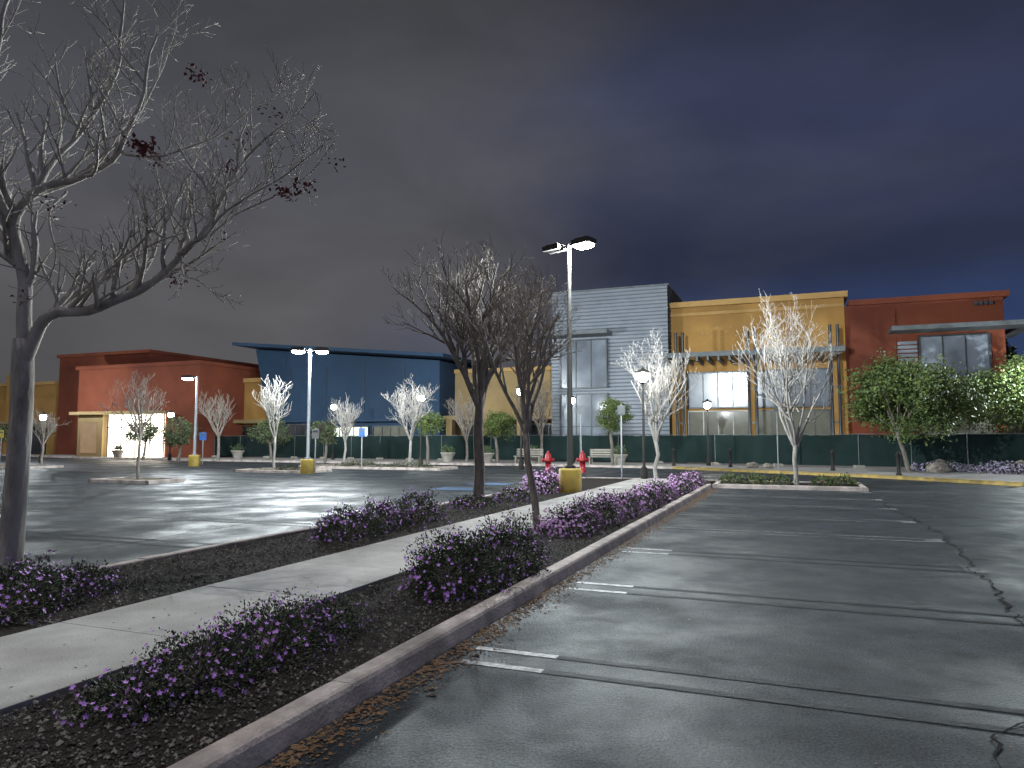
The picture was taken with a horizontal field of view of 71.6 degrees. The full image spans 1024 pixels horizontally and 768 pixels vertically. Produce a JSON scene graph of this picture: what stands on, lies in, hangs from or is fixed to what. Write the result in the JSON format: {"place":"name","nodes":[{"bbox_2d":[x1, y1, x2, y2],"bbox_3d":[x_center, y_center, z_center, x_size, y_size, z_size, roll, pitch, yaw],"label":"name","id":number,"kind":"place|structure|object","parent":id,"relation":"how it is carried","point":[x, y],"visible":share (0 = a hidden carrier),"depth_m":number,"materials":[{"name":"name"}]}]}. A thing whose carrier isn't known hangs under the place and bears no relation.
{"place":"outdoors","nodes":[
{"label":"outdoors","id":0,"kind":"place"},
{"bbox_2d":[0,478,682,716],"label":"sidewalk","id":1,"kind":"structure","parent":0,"point":[44,663],"depth_m":5.99,"materials":[{"name":"concrete"}]},
{"bbox_2d":[0,511,530,696],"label":"leaf litter","id":2,"kind":"object","parent":1,"relation":"on","point":[164,609],"visible":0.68,"depth_m":5.71,"materials":[{"name":"brown plant"}]},
{"bbox_2d":[635,367,650,478],"bbox_3d":[4.900,1.459,26.466,0.600,4.170,0.585,0,-4,0],"label":"pedestrian lamp","id":3,"kind":"object","parent":1,"relation":"on","point":[642,377],"visible":0.96,"depth_m":26.42,"materials":[{"name":"metal"}]},
{"bbox_2d":[0,456,1023,767],"bbox_3d":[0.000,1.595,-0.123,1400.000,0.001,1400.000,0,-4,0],"label":"ground","id":4,"kind":"structure","parent":0,"point":[482,716],"depth_m":6.11,"materials":[{"name":"grey asphalt"}]},
{"bbox_2d":[0,430,3,460],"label":"traffic sign","id":5,"kind":"object","parent":4,"relation":"on","point":[1,434],"visible":1,"depth_m":45.83,"materials":[{"name":"metal"}]},
{"bbox_2d":[0,424,7,443],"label":"leafy tree","id":6,"kind":"object","parent":4,"relation":"on","point":[5,431],"visible":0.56,"depth_m":53.30,"materials":[{"name":"green plant"}]},
{"bbox_2d":[0,375,58,454],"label":"ochre wing building","id":7,"kind":"structure","parent":4,"relation":"on","point":[45,396],"depth_m":68.30,"materials":[{"name":"paint"}]},
{"bbox_2d":[0,464,63,469],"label":"planting island","id":8,"kind":"structure","parent":4,"relation":"on","point":[2,466],"depth_m":39.02,"materials":[{"name":"concrete"}]},
{"bbox_2d":[38,412,48,462],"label":"pedestrian lamp","id":9,"kind":"object","parent":4,"relation":"on","point":[43,413],"visible":0.52,"depth_m":44.80,"materials":[{"name":"paint"}]},
{"bbox_2d":[33,409,71,464],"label":"bare tree","id":10,"kind":"object","parent":4,"relation":"on","point":[43,422],"visible":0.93,"depth_m":40.84,"materials":[{"name":"grey plant"}]},
{"bbox_2d":[88,477,184,483],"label":"planting island","id":11,"kind":"structure","parent":4,"relation":"on","point":[133,480],"depth_m":25.90,"materials":[{"name":"concrete"}]},
{"bbox_2d":[93,371,169,478],"bbox_3d":[-14.176,1.546,26.463,2.476,4.056,2.330,0,-4,0],"label":"bare tree","id":12,"kind":"object","parent":11,"relation":"on","point":[139,433],"visible":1,"depth_m":26.41,"materials":[{"name":"grey plant"}]},
{"bbox_2d":[122,419,161,460],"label":"leafy tree","id":13,"kind":"object","parent":4,"relation":"on","point":[148,434],"visible":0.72,"depth_m":49.68,"materials":[{"name":"green plant"}]},
{"bbox_2d":[55,349,260,457],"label":"terracotta store building","id":14,"kind":"structure","parent":4,"relation":"on","point":[87,383],"depth_m":59.14,"materials":[{"name":"paint"}]},
{"bbox_2d":[167,410,174,459],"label":"pedestrian lamp","id":15,"kind":"object","parent":4,"relation":"on","point":[171,414],"visible":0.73,"depth_m":49.80,"materials":[{"name":"paint"}]},
{"bbox_2d":[156,415,200,461],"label":"leafy tree","id":16,"kind":"object","parent":4,"relation":"on","point":[175,438],"visible":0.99,"depth_m":47.53,"materials":[{"name":"green plant"}]},
{"bbox_2d":[181,375,200,466],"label":"street lamp","id":17,"kind":"object","parent":4,"relation":"on","point":[194,458],"visible":0.94,"depth_m":41.66,"materials":[{"name":"grey metal"}]},
{"bbox_2d":[199,432,205,464],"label":"traffic sign","id":18,"kind":"object","parent":4,"relation":"on","point":[202,436],"visible":1,"depth_m":41.33,"materials":[{"name":"metal"}]},
{"bbox_2d":[198,389,236,460],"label":"bare tree","id":19,"kind":"object","parent":4,"relation":"on","point":[209,418],"visible":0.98,"depth_m":49.80,"materials":[{"name":"grey plant"}]},
{"bbox_2d":[233,378,268,436],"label":"ochre wing building","id":20,"kind":"structure","parent":4,"relation":"on","point":[255,413],"depth_m":60.24,"materials":[{"name":"paint"}]},
{"bbox_2d":[233,468,331,473],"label":"planting island","id":21,"kind":"structure","parent":4,"relation":"on","point":[260,470],"depth_m":33.86,"materials":[{"name":"concrete"}]},
{"bbox_2d":[252,375,291,469],"bbox_3d":[-11.704,1.900,35.044,1.888,4.672,2.653,0,-4,0],"label":"bare tree","id":22,"kind":"object","parent":21,"relation":"on","point":[268,409],"visible":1,"depth_m":34.80,"materials":[{"name":"white plant"}]},
{"bbox_2d":[291,347,328,473],"bbox_3d":[-9.500,1.235,33.204,1.733,5.955,0.660,0,-4,0],"label":"street lamp","id":23,"kind":"object","parent":4,"relation":"on","point":[307,464],"visible":0.93,"depth_m":33.13,"materials":[{"name":"grey metal"}]},
{"bbox_2d":[312,428,318,471],"bbox_3d":[-9.100,3.051,32.850,0.320,2.020,0.085,0,-4,0],"label":"traffic sign","id":24,"kind":"object","parent":4,"relation":"on","point":[315,433],"visible":1,"depth_m":32.86,"materials":[{"name":"metal"}]},
{"bbox_2d":[310,418,338,461],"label":"leafy tree","id":25,"kind":"object","parent":4,"relation":"on","point":[328,434],"visible":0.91,"depth_m":46.64,"materials":[{"name":"green plant"}]},
{"bbox_2d":[327,392,363,464],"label":"bare tree","id":26,"kind":"object","parent":4,"relation":"on","point":[349,418],"visible":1,"depth_m":40.79,"materials":[{"name":"white plant"}]},
{"bbox_2d":[359,427,364,467],"bbox_3d":[-7.900,3.348,37.341,0.320,2.120,0.085,0,-4,0],"label":"traffic sign","id":27,"kind":"object","parent":4,"relation":"on","point":[362,432],"visible":1,"depth_m":37.36,"materials":[{"name":"metal"}]},
{"bbox_2d":[232,342,499,458],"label":"blue store building","id":28,"kind":"structure","parent":4,"relation":"on","point":[368,376],"depth_m":54.69,"materials":[{"name":"paint"}]},
{"bbox_2d":[284,424,408,458],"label":"shop windows","id":29,"kind":"structure","parent":28,"relation":"in","point":[295,429],"depth_m":54.26,"materials":[{"name":"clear glass"}]},
{"bbox_2d":[24,477,718,767],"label":"island kerb","id":30,"kind":"structure","parent":4,"relation":"on","point":[259,742],"depth_m":4.75,"materials":[{"name":"concrete"}]},
{"bbox_2d":[0,478,712,767],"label":"planting bed","id":31,"kind":"object","parent":30,"relation":"in","point":[587,484],"visible":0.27,"depth_m":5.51,"materials":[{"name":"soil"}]},
{"bbox_2d":[0,550,119,625],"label":"flowering shrub","id":32,"kind":"object","parent":31,"relation":"on","point":[73,585],"visible":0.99,"depth_m":6.29,"materials":[{"name":"purple plant"}]},
{"bbox_2d":[0,0,345,591],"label":"bare tree","id":33,"kind":"object","parent":31,"relation":"on","point":[26,341],"visible":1,"depth_m":7.22,"materials":[{"name":"grey plant"}]},
{"bbox_2d":[51,587,374,729],"bbox_3d":[-1.740,1.656,4.797,1.034,0.493,2.465,-2,-5,25],"label":"flowering shrub","id":34,"kind":"object","parent":31,"relation":"on","point":[221,645],"visible":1,"depth_m":4.46,"materials":[{"name":"purple plant"}]},
{"bbox_2d":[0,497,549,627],"bbox_3d":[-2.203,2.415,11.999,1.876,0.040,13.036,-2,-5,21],"label":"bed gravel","id":35,"kind":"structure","parent":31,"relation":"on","point":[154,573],"depth_m":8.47,"materials":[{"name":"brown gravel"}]},
{"bbox_2d":[308,487,447,541],"bbox_3d":[-2.112,2.116,11.937,1.347,0.690,3.675,-2,-5,23],"label":"flowering shrub","id":36,"kind":"object","parent":31,"relation":"on","point":[363,519],"visible":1,"depth_m":11.58,"materials":[{"name":"purple plant"}]},
{"bbox_2d":[390,503,552,603],"bbox_3d":[-0.306,1.709,7.510,1.188,0.806,2.446,-2,-5,25],"label":"flowering shrub","id":37,"kind":"object","parent":31,"relation":"on","point":[480,555],"visible":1,"depth_m":7.09,"materials":[{"name":"purple plant"}]},
{"bbox_2d":[381,230,571,504],"bbox_3d":[-0.764,-0.270,16.526,3.361,6.153,4.725,-2,-5,27],"label":"bare tree","id":38,"kind":"object","parent":31,"relation":"on","point":[482,374],"visible":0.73,"depth_m":16.34,"materials":[{"name":"brown plant"}]},
{"bbox_2d":[442,485,530,509],"bbox_3d":[-0.395,2.638,16.779,1.252,0.412,3.643,-2,-5,25],"label":"flowering shrub","id":39,"kind":"object","parent":31,"relation":"on","point":[486,500],"visible":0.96,"depth_m":16.12,"materials":[{"name":"purple plant"}]},
{"bbox_2d":[419,259,586,531],"bbox_3d":[-0.128,0.139,11.637,3.221,4.596,2.048,3,-5,-30],"label":"bare tree","id":40,"kind":"object","parent":31,"relation":"on","point":[524,369],"visible":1,"depth_m":11.77,"materials":[{"name":"brown plant"}]},
{"bbox_2d":[519,463,564,493],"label":"flowering shrub","id":41,"kind":"object","parent":31,"relation":"on","point":[549,482],"visible":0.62,"depth_m":19.77,"materials":[{"name":"purple plant"}]},
{"bbox_2d":[542,236,596,492],"bbox_3d":[1.660,-0.524,20.501,1.700,7.305,0.655,-4,-6,43],"label":"street lamp","id":42,"kind":"object","parent":31,"relation":"on","point":[570,477],"visible":0.92,"depth_m":20.32,"materials":[{"name":"grey metal"}]},
{"bbox_2d":[532,486,645,537],"bbox_3d":[1.488,2.176,12.710,1.202,0.697,4.370,-2,-5,24],"label":"flowering shrub","id":43,"kind":"object","parent":31,"relation":"on","point":[592,515],"visible":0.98,"depth_m":11.89,"materials":[{"name":"purple plant"}]},
{"bbox_2d":[618,405,624,478],"bbox_3d":[4.150,2.189,26.899,0.280,2.820,0.085,0,-4,0],"label":"traffic sign","id":44,"kind":"object","parent":31,"relation":"on","point":[621,410],"visible":0.89,"depth_m":26.94,"materials":[{"name":"metal"}]},
{"bbox_2d":[610,328,699,477],"bbox_3d":[5.557,0.762,27.055,2.630,5.711,2.852,2,-5,-29],"label":"bare tree","id":45,"kind":"object","parent":31,"relation":"on","point":[654,431],"visible":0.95,"depth_m":26.79,"materials":[{"name":"white plant"}]},
{"bbox_2d":[621,468,705,510],"bbox_3d":[4.261,2.701,19.123,1.045,0.668,9.699,-2,-5,22],"label":"flowering shrub","id":46,"kind":"object","parent":31,"relation":"on","point":[650,495],"visible":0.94,"depth_m":17.22,"materials":[{"name":"purple plant"}]},
{"bbox_2d":[298,464,457,470],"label":"planting island","id":47,"kind":"structure","parent":4,"relation":"on","point":[384,467],"depth_m":37.32,"materials":[{"name":"concrete"}]},
{"bbox_2d":[275,460,435,469],"bbox_3d":[-7.908,4.125,35.889,6.305,0.452,6.268,-2,-5,20],"label":"shrub","id":48,"kind":"object","parent":47,"relation":"on","point":[364,464],"visible":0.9,"depth_m":37.68,"materials":[{"name":"green plant"}]},
{"bbox_2d":[381,375,437,466],"bbox_3d":[-5.380,1.912,37.783,2.556,5.072,4.108,3,-5,-33],"label":"bare tree","id":49,"kind":"object","parent":47,"relation":"on","point":[415,407],"visible":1,"depth_m":37.69,"materials":[{"name":"white plant"}]},
{"bbox_2d":[418,392,423,463],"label":"pedestrian lamp","id":50,"kind":"object","parent":4,"relation":"on","point":[420,458],"visible":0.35,"depth_m":40.45,"materials":[{"name":"metal"}]},
{"bbox_2d":[412,411,446,463],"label":"leafy tree","id":51,"kind":"object","parent":4,"relation":"on","point":[428,423],"visible":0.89,"depth_m":42.76,"materials":[{"name":"green plant"}]},
{"bbox_2d":[259,488,723,767],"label":"leaf litter","id":52,"kind":"object","parent":4,"relation":"on","point":[322,736],"visible":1,"depth_m":4.77,"materials":[{"name":"brown plant"}]},
{"bbox_2d":[443,366,551,435],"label":"ochre wing building","id":53,"kind":"structure","parent":4,"relation":"on","point":[496,399],"depth_m":52.87,"materials":[{"name":"beige paint"}]},
{"bbox_2d":[0,466,1023,733],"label":"parking stall markings","id":54,"kind":"object","parent":4,"relation":"on","point":[884,714],"visible":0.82,"depth_m":6.19,"materials":[{"name":"white paint"}]},
{"bbox_2d":[1,454,1023,486],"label":"storefront kerb","id":55,"kind":"structure","parent":4,"relation":"on","point":[989,482],"depth_m":36.54,"materials":[{"name":"concrete"}]},
{"bbox_2d":[515,386,526,469],"bbox_3d":[0.450,2.099,34.742,0.600,4.170,0.585,0,-4,0],"label":"pedestrian lamp","id":56,"kind":"object","parent":4,"relation":"on","point":[521,464],"visible":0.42,"depth_m":34.63,"materials":[{"name":"metal"}]},
{"bbox_2d":[25,484,1023,767],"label":"asphalt cracks","id":57,"kind":"object","parent":4,"relation":"on","point":[999,746],"visible":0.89,"depth_m":7.11,"materials":[{"name":"black asphalt"}]},
{"bbox_2d":[542,451,553,472],"bbox_3d":[1.600,3.444,31.388,0.540,0.970,0.460,0,-4,0],"label":"fire hydrant","id":58,"kind":"object","parent":4,"relation":"on","point":[547,459],"visible":0.88,"depth_m":31.33,"materials":[{"name":"red metal"}]},
{"bbox_2d":[578,404,583,450],"bbox_3d":[3.200,2.502,32.892,0.280,3.120,0.085,0,-4,0],"label":"traffic sign","id":59,"kind":"object","parent":4,"relation":"on","point":[580,409],"visible":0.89,"depth_m":32.95,"materials":[{"name":"metal"}]},
{"bbox_2d":[576,451,588,472],"bbox_3d":[3.150,3.467,31.687,0.540,0.970,0.460,0,-4,0],"label":"fire hydrant","id":60,"kind":"object","parent":4,"relation":"on","point":[582,459],"visible":0.97,"depth_m":31.62,"materials":[{"name":"red metal"}]},
{"bbox_2d":[551,283,682,461],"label":"corrugated tower","id":61,"kind":"structure","parent":4,"relation":"on","point":[627,316],"depth_m":46.21,"materials":[{"name":"metal"}]},
{"bbox_2d":[352,516,1018,763],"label":"leaf litter","id":62,"kind":"object","parent":4,"relation":"on","point":[689,619],"visible":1,"depth_m":6.27,"materials":[{"name":"brown plant"}]},
{"bbox_2d":[669,291,848,435],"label":"ochre wall","id":63,"kind":"structure","parent":4,"relation":"on","point":[708,325],"depth_m":44.30,"materials":[{"name":"paint"}]},
{"bbox_2d":[548,329,995,435],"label":"windows","id":64,"kind":"structure","parent":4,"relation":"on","point":[729,389],"depth_m":44.39,"materials":[{"name":"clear glass"}]},
{"bbox_2d":[712,480,868,491],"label":"planting island","id":65,"kind":"structure","parent":4,"relation":"on","point":[803,485],"depth_m":22.55,"materials":[{"name":"concrete"}]},
{"bbox_2d":[730,291,844,484],"bbox_3d":[9.351,0.112,23.566,4.275,6.468,3.940,0,-4,0],"label":"bare tree","id":66,"kind":"object","parent":65,"relation":"on","point":[793,436],"visible":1,"depth_m":23.28,"materials":[{"name":"white plant"}]},
{"bbox_2d":[717,470,860,485],"bbox_3d":[9.078,3.133,23.479,4.457,0.523,2.115,-2,-5,19],"label":"shrub","id":67,"kind":"object","parent":65,"relation":"on","point":[829,481],"visible":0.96,"depth_m":23.31,"materials":[{"name":"green plant"}]},
{"bbox_2d":[844,290,1009,434],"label":"terracotta wall","id":68,"kind":"structure","parent":4,"relation":"on","point":[869,323],"depth_m":40.74,"materials":[{"name":"paint"}]},
{"bbox_2d":[888,300,1023,366],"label":"corner canopy","id":69,"kind":"object","parent":68,"relation":"attached to","point":[1014,327],"visible":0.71,"depth_m":39.06,"materials":[{"name":"metal"}]},
{"bbox_2d":[905,459,1023,474],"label":"lavender groundcover","id":70,"kind":"object","parent":4,"relation":"on","point":[998,468],"visible":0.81,"depth_m":31.96,"materials":[{"name":"purple plant"}]},
{"bbox_2d":[0,0,1023,434],"label":"sky","id":71,"kind":"structure","parent":0,"point":[707,149],"materials":[{"name":"grey"}]},
{"bbox_2d":[2,454,1023,482],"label":"storefront pavement","id":72,"kind":"structure","parent":0,"point":[965,474],"depth_m":36.82,"materials":[{"name":"concrete"}]},
{"bbox_2d":[111,443,125,457],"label":"stone planter","id":73,"kind":"object","parent":72,"relation":"on","point":[118,452],"visible":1,"depth_m":56.50,"materials":[{"name":"beige stone"}]},
{"bbox_2d":[230,443,245,457],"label":"stone planter","id":74,"kind":"object","parent":72,"relation":"on","point":[238,452],"visible":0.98,"depth_m":54.09,"materials":[{"name":"beige stone"}]},
{"bbox_2d":[245,416,293,459],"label":"leafy tree","id":75,"kind":"object","parent":72,"relation":"on","point":[267,434],"visible":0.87,"depth_m":50.51,"materials":[{"name":"green plant"}]},
{"bbox_2d":[330,402,337,459],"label":"pedestrian lamp","id":76,"kind":"object","parent":72,"relation":"on","point":[332,454],"visible":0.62,"depth_m":50.77,"materials":[{"name":"metal"}]},
{"bbox_2d":[440,444,455,461],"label":"stone planter","id":77,"kind":"object","parent":72,"relation":"on","point":[449,453],"visible":1,"depth_m":46.30,"materials":[{"name":"beige stone"}]},
{"bbox_2d":[445,389,487,460],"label":"bare tree","id":78,"kind":"object","parent":72,"relation":"on","point":[461,416],"visible":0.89,"depth_m":46.81,"materials":[{"name":"grey plant"}]},
{"bbox_2d":[484,445,494,461],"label":"stone planter","id":79,"kind":"object","parent":72,"relation":"on","point":[488,456],"visible":0.83,"depth_m":44.70,"materials":[{"name":"beige stone"}]},
{"bbox_2d":[483,406,516,462],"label":"leafy tree","id":80,"kind":"object","parent":72,"relation":"on","point":[496,431],"visible":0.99,"depth_m":43.67,"materials":[{"name":"green plant"}]},
{"bbox_2d":[514,449,542,463],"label":"park bench","id":81,"kind":"object","parent":72,"relation":"on","point":[532,453],"visible":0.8,"depth_m":42.67,"materials":[{"name":"stone"}]},
{"bbox_2d":[523,444,540,462],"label":"stone planter","id":82,"kind":"object","parent":72,"relation":"on","point":[533,459],"visible":0.35,"depth_m":43.11,"materials":[{"name":"grey stone"}]},
{"bbox_2d":[511,377,561,455],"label":"bare tree","id":83,"kind":"object","parent":72,"relation":"on","point":[541,407],"visible":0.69,"depth_m":45.80,"materials":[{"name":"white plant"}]},
{"bbox_2d":[572,395,575,462],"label":"pedestrian lamp","id":84,"kind":"object","parent":72,"relation":"on","point":[573,400],"visible":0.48,"depth_m":43.10,"materials":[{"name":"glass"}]},
{"bbox_2d":[588,449,617,464],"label":"park bench","id":85,"kind":"object","parent":72,"relation":"on","point":[592,451],"visible":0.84,"depth_m":41.46,"materials":[{"name":"stone"}]},
{"bbox_2d":[595,396,633,464],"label":"leafy tree","id":86,"kind":"object","parent":72,"relation":"on","point":[611,423],"visible":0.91,"depth_m":40.27,"materials":[{"name":"green plant"}]},
{"bbox_2d":[212,433,1023,468],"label":"construction fence","id":87,"kind":"object","parent":72,"relation":"on","point":[858,451],"visible":0.71,"depth_m":40.91,"materials":[{"name":"fabric"}]},
{"bbox_2d":[610,443,628,464],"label":"stone planter","id":88,"kind":"object","parent":72,"relation":"on","point":[617,454],"visible":0.81,"depth_m":40.80,"materials":[{"name":"grey stone"}]},
{"bbox_2d":[672,448,675,465],"bbox_3d":[8.900,4.026,39.106,0.220,1.000,0.220,0,-4,0],"label":"bollard","id":89,"kind":"object","parent":72,"relation":"on","point":[673,457],"visible":0.93,"depth_m":39.04,"materials":[{"name":"metal"}]},
{"bbox_2d":[702,399,712,465],"bbox_3d":[10.900,2.693,39.510,0.600,3.720,0.585,0,-4,0],"label":"pedestrian lamp","id":90,"kind":"object","parent":72,"relation":"on","point":[707,404],"visible":1,"depth_m":39.45,"materials":[{"name":"metal"}]},
{"bbox_2d":[728,449,732,466],"bbox_3d":[11.500,3.895,37.411,0.220,1.000,0.220,0,-4,0],"label":"bollard","id":91,"kind":"object","parent":72,"relation":"on","point":[730,457],"visible":0.92,"depth_m":37.35,"materials":[{"name":"metal"}]},
{"bbox_2d":[746,462,758,467],"bbox_3d":[12.402,4.204,36.583,0.683,0.396,0.591,0,-4,0],"label":"boulder","id":92,"kind":"object","parent":72,"relation":"on","point":[753,465],"visible":0.84,"depth_m":36.37,"materials":[{"name":"grey stone"}]},
{"bbox_2d":[663,324,844,463],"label":"trellis canopy","id":93,"kind":"object","parent":72,"relation":"on","point":[708,355],"visible":0.71,"depth_m":41.82,"materials":[{"name":"metal"}]},
{"bbox_2d":[762,463,773,467],"bbox_3d":[13.005,4.189,36.080,0.559,0.361,0.489,0,-4,0],"label":"boulder","id":94,"kind":"object","parent":72,"relation":"on","point":[767,465],"visible":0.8,"depth_m":35.92,"materials":[{"name":"grey stone"}]},
{"bbox_2d":[774,404,778,469],"bbox_3d":[12.900,2.576,34.492,0.280,3.220,0.085,0,-4,0],"label":"traffic sign","id":95,"kind":"object","parent":72,"relation":"on","point":[776,410],"visible":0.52,"depth_m":34.52,"materials":[{"name":"metal"}]},
{"bbox_2d":[830,450,834,470],"bbox_3d":[15.000,3.571,33.224,0.220,1.000,0.220,0,-4,0],"label":"bollard","id":96,"kind":"object","parent":72,"relation":"on","point":[832,452],"visible":0.94,"depth_m":33.16,"materials":[{"name":"metal"}]},
{"bbox_2d":[895,451,901,475],"bbox_3d":[15.700,3.232,28.837,0.220,1.000,0.220,0,-4,0],"label":"bollard","id":97,"kind":"object","parent":72,"relation":"on","point":[898,461],"visible":0.97,"depth_m":28.78,"materials":[{"name":"metal"}]},
{"bbox_2d":[837,346,998,471],"bbox_3d":[18.263,1.167,32.641,6.072,5.791,5.912,2,-5,-28],"label":"leafy tree","id":98,"kind":"object","parent":72,"relation":"on","point":[890,395],"visible":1,"depth_m":31.53,"materials":[{"name":"green plant"}]},
{"bbox_2d":[926,462,950,472],"bbox_3d":[18.951,3.779,31.633,0.911,0.638,1.021,0,-4,0],"label":"boulder","id":99,"kind":"object","parent":72,"relation":"on","point":[939,467],"visible":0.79,"depth_m":31.31,"materials":[{"name":"grey stone"}]},
{"bbox_2d":[956,346,1023,434],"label":"leafy tree","id":100,"kind":"object","parent":72,"relation":"on","point":[1010,385],"visible":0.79,"depth_m":35.03,"materials":[{"name":"green plant"}]},
{"bbox_2d":[1005,339,1022,413],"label":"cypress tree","id":101,"kind":"object","parent":72,"relation":"on","point":[1010,349],"visible":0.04,"depth_m":65.78,"materials":[{"name":"green plant"}]}
]}

